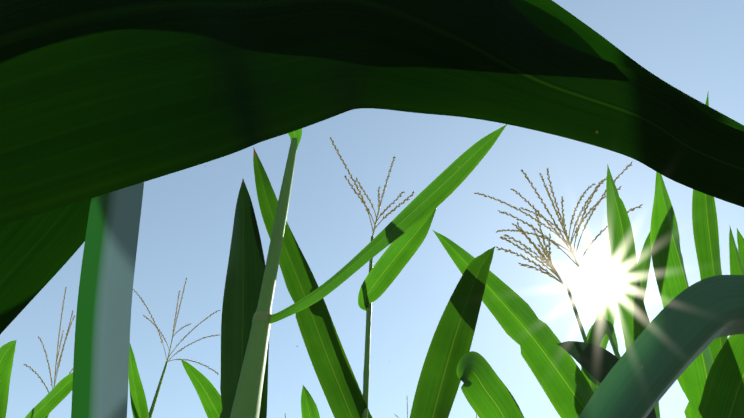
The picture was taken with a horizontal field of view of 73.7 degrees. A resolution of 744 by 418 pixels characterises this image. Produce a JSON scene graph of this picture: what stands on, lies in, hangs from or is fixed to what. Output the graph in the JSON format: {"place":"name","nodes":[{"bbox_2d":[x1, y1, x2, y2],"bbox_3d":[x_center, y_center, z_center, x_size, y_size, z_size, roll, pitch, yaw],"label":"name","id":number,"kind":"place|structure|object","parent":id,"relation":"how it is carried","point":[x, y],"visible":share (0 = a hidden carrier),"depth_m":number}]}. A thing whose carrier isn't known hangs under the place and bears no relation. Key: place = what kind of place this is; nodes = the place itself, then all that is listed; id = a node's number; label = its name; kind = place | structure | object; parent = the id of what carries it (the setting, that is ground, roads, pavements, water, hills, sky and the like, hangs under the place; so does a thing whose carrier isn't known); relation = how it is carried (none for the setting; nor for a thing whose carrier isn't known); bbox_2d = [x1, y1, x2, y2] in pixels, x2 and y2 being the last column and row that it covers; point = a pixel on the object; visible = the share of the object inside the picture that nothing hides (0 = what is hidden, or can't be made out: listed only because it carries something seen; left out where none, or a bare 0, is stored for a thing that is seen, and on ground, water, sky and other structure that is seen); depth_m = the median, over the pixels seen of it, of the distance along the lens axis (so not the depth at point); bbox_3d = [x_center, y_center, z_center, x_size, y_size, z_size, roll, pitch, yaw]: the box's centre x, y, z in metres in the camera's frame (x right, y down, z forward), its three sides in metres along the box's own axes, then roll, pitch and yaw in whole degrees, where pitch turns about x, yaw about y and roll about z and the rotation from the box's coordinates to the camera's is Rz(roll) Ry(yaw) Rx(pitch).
{"place":"outdoors","nodes":[
{"label":"outdoors","id":0,"kind":"place"},
{"bbox_2d":[0,340,16,417],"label":"maize leaf","id":1,"kind":"object","parent":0,"point":[7,351],"visible":1,"depth_m":1.10},
{"bbox_2d":[0,199,90,333],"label":"maize leaf","id":2,"kind":"object","parent":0,"point":[38,251],"visible":0.08,"depth_m":0.43},
{"bbox_2d":[71,182,143,417],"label":"maize leaf","id":3,"kind":"object","parent":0,"point":[101,354],"visible":0.5,"depth_m":0.35},
{"bbox_2d":[230,138,296,417],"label":"maize stalk","id":4,"kind":"object","parent":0,"point":[247,400],"visible":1,"depth_m":0.81},
{"bbox_2d":[252,311,270,321],"bbox_3d":[-0.184,0.188,0.833,0.032,0.020,0.032,0,-45,0],"label":"maize collar","id":5,"kind":"object","parent":4,"relation":"attached to","point":[262,315],"visible":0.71,"depth_m":0.82},
{"bbox_2d":[287,129,301,147],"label":"leaf","id":6,"kind":"object","parent":4,"relation":"attached to","point":[297,134],"visible":0.23,"depth_m":1.19},
{"bbox_2d":[0,0,743,417],"label":"sky","id":7,"kind":"structure","parent":0,"point":[696,47]},
{"bbox_2d":[269,124,506,323],"bbox_3d":[0.043,0.022,0.897,0.473,0.351,0.021,-14,-47,14],"label":"maize leaf","id":8,"kind":"object","parent":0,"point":[439,189],"visible":1,"depth_m":0.89},
{"bbox_2d":[219,179,268,417],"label":"maize leaf","id":9,"kind":"object","parent":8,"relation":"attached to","point":[244,275],"visible":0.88,"depth_m":1.08},
{"bbox_2d":[508,0,601,58],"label":"maize leaf","id":10,"kind":"object","parent":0,"point":[552,26],"visible":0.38,"depth_m":0.27},
{"bbox_2d":[525,0,743,130],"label":"maize leaf","id":11,"kind":"object","parent":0,"point":[603,47],"visible":0.25,"depth_m":0.32},
{"label":"soil","id":12,"kind":"structure","parent":0,"visible":0},
{"bbox_2d":[149,361,167,417],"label":"maize stalk","id":13,"kind":"object","parent":12,"relation":"on","point":[151,411],"visible":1,"depth_m":2.38},
{"bbox_2d":[128,344,148,417],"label":"maize leaf","id":14,"kind":"object","parent":13,"relation":"attached to","point":[139,406],"visible":0.81,"depth_m":2.25},
{"bbox_2d":[133,278,219,374],"bbox_3d":[-1.016,0.579,2.582,0.515,0.466,0.216,6,-45,-6],"label":"corn tassel","id":15,"kind":"object","parent":13,"relation":"attached to","point":[155,325],"visible":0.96,"depth_m":2.56},
{"bbox_2d":[181,359,221,417],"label":"maize leaf","id":16,"kind":"object","parent":13,"relation":"attached to","point":[209,395],"visible":0.96,"depth_m":2.00},
{"bbox_2d":[362,236,373,417],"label":"maize stalk","id":17,"kind":"object","parent":12,"relation":"on","point":[366,373],"visible":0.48,"depth_m":1.26},
{"bbox_2d":[253,147,371,417],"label":"maize leaf","id":18,"kind":"object","parent":17,"relation":"attached to","point":[334,373],"visible":0.96,"depth_m":1.15},
{"bbox_2d":[330,137,413,235],"bbox_3d":[-0.019,-0.072,1.623,0.296,0.326,0.111,14,-47,-13],"label":"corn tassel","id":19,"kind":"object","parent":17,"relation":"attached to","point":[379,201],"visible":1,"depth_m":1.61},
{"bbox_2d":[358,207,436,310],"bbox_3d":[0.079,0.137,1.400,0.270,0.251,0.050,-25,-50,23],"label":"maize leaf","id":20,"kind":"object","parent":17,"relation":"attached to","point":[392,262],"visible":0.85,"depth_m":1.40},
{"bbox_2d":[0,0,743,225],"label":"maize leaf","id":21,"kind":"object","parent":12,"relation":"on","point":[99,97],"visible":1,"depth_m":0.19},
{"bbox_2d":[578,275,743,417],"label":"maize leaf","id":22,"kind":"object","parent":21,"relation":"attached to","point":[681,332],"visible":1,"depth_m":0.27},
{"bbox_2d":[565,283,600,386],"bbox_3d":[0.535,0.923,0.647,0.024,2.027,0.024,0,-45,0],"label":"maize stalk","id":23,"kind":"object","parent":12,"relation":"on","point":[577,317],"visible":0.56,"depth_m":1.29},
{"bbox_2d":[433,230,593,417],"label":"maize leaf","id":24,"kind":"object","parent":23,"relation":"attached to","point":[560,377],"visible":0.79,"depth_m":1.20},
{"bbox_2d":[496,209,563,284],"bbox_3d":[0.442,0.109,1.422,0.134,0.223,0.188,-23,-49,21],"label":"corn tassel","id":25,"kind":"object","parent":23,"relation":"attached to","point":[545,251],"visible":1,"depth_m":1.41},
{"bbox_2d":[582,266,620,358],"bbox_3d":[0.655,0.945,0.769,0.025,2.169,0.025,0,-45,0],"label":"maize stalk","id":26,"kind":"object","parent":12,"relation":"on","point":[612,342],"visible":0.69,"depth_m":1.40},
{"bbox_2d":[474,161,642,266],"bbox_3d":[0.606,-0.020,1.593,0.512,0.364,0.270,-21,-49,19],"label":"corn tassel","id":27,"kind":"object","parent":26,"relation":"attached to","point":[563,224],"visible":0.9,"depth_m":1.61},
{"bbox_2d":[581,290,615,391],"bbox_3d":[0.683,0.470,1.412,0.085,0.432,0.237,2,-45,-2],"label":"maize leaf","id":28,"kind":"object","parent":26,"relation":"attached to","point":[609,309],"visible":0.35,"depth_m":1.49},
{"bbox_2d":[581,320,618,386],"bbox_3d":[0.655,0.454,1.366,0.048,0.296,0.156,14,-47,-13],"label":"maize leaf","id":29,"kind":"object","parent":26,"relation":"attached to","point":[597,332],"visible":0.5,"depth_m":1.43},
{"bbox_2d":[556,341,656,417],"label":"maize leaf","id":30,"kind":"object","parent":26,"relation":"attached to","point":[597,363],"visible":0.56,"depth_m":1.01},
{"bbox_2d":[606,164,659,417],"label":"maize leaf","id":31,"kind":"object","parent":26,"relation":"attached to","point":[634,319],"visible":0.73,"depth_m":1.27},
{"bbox_2d":[637,232,650,300],"bbox_3d":[0.756,0.317,1.422,0.215,0.515,0.280,0,-45,0],"label":"maize leaf","id":32,"kind":"object","parent":26,"relation":"attached to","point":[644,261],"visible":0.21,"depth_m":1.51},
{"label":"maize stalk","id":33,"kind":"object","parent":12,"relation":"on","visible":0},
{"bbox_2d":[456,351,523,417],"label":"maize leaf","id":34,"kind":"object","parent":33,"relation":"attached to","point":[486,392],"visible":1,"depth_m":0.94},
{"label":"maize stalk","id":35,"kind":"object","parent":12,"relation":"on","visible":0},
{"bbox_2d":[692,94,727,359],"bbox_3d":[0.993,0.202,1.451,0.078,0.742,0.790,-6,-45,6],"label":"maize leaf","id":36,"kind":"object","parent":35,"relation":"attached to","point":[705,228],"visible":0.27,"depth_m":1.44},
{"bbox_2d":[729,227,743,274],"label":"maize leaf","id":37,"kind":"object","parent":35,"relation":"attached to","point":[736,266],"visible":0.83,"depth_m":1.48},
{"bbox_2d":[737,229,743,264],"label":"maize leaf","id":38,"kind":"object","parent":35,"relation":"attached to","point":[740,240],"visible":0.94,"depth_m":1.58},
{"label":"maize stalk","id":39,"kind":"object","parent":12,"relation":"on","visible":0},
{"bbox_2d":[650,172,713,417],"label":"maize leaf","id":40,"kind":"object","parent":39,"relation":"attached to","point":[669,270],"visible":0.69,"depth_m":1.10},
{"bbox_2d":[696,334,743,417],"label":"maize leaf","id":41,"kind":"object","parent":39,"relation":"attached to","point":[723,394],"visible":0.98,"depth_m":0.90},
{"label":"maize stalk","id":42,"kind":"object","parent":12,"relation":"on","visible":0},
{"bbox_2d":[25,372,72,417],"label":"maize leaf","id":43,"kind":"object","parent":42,"relation":"attached to","point":[53,398],"visible":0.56,"depth_m":2.46},
{"bbox_2d":[24,287,74,392],"bbox_3d":[-1.667,0.704,2.679,0.257,0.580,0.235,-33,-53,28],"label":"corn tassel","id":44,"kind":"object","parent":42,"relation":"attached to","point":[68,331],"visible":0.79,"depth_m":2.64},
{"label":"maize stalk","id":45,"kind":"object","parent":12,"relation":"on","visible":0},
{"bbox_2d":[301,385,319,417],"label":"maize leaf","id":46,"kind":"object","parent":45,"relation":"attached to","point":[309,408],"visible":1,"depth_m":1.63},
{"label":"maize stalk","id":47,"kind":"object","parent":12,"relation":"on","visible":0},
{"bbox_2d":[410,246,494,417],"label":"maize leaf","id":48,"kind":"object","parent":47,"relation":"attached to","point":[439,381],"visible":0.98,"depth_m":1.00}
]}

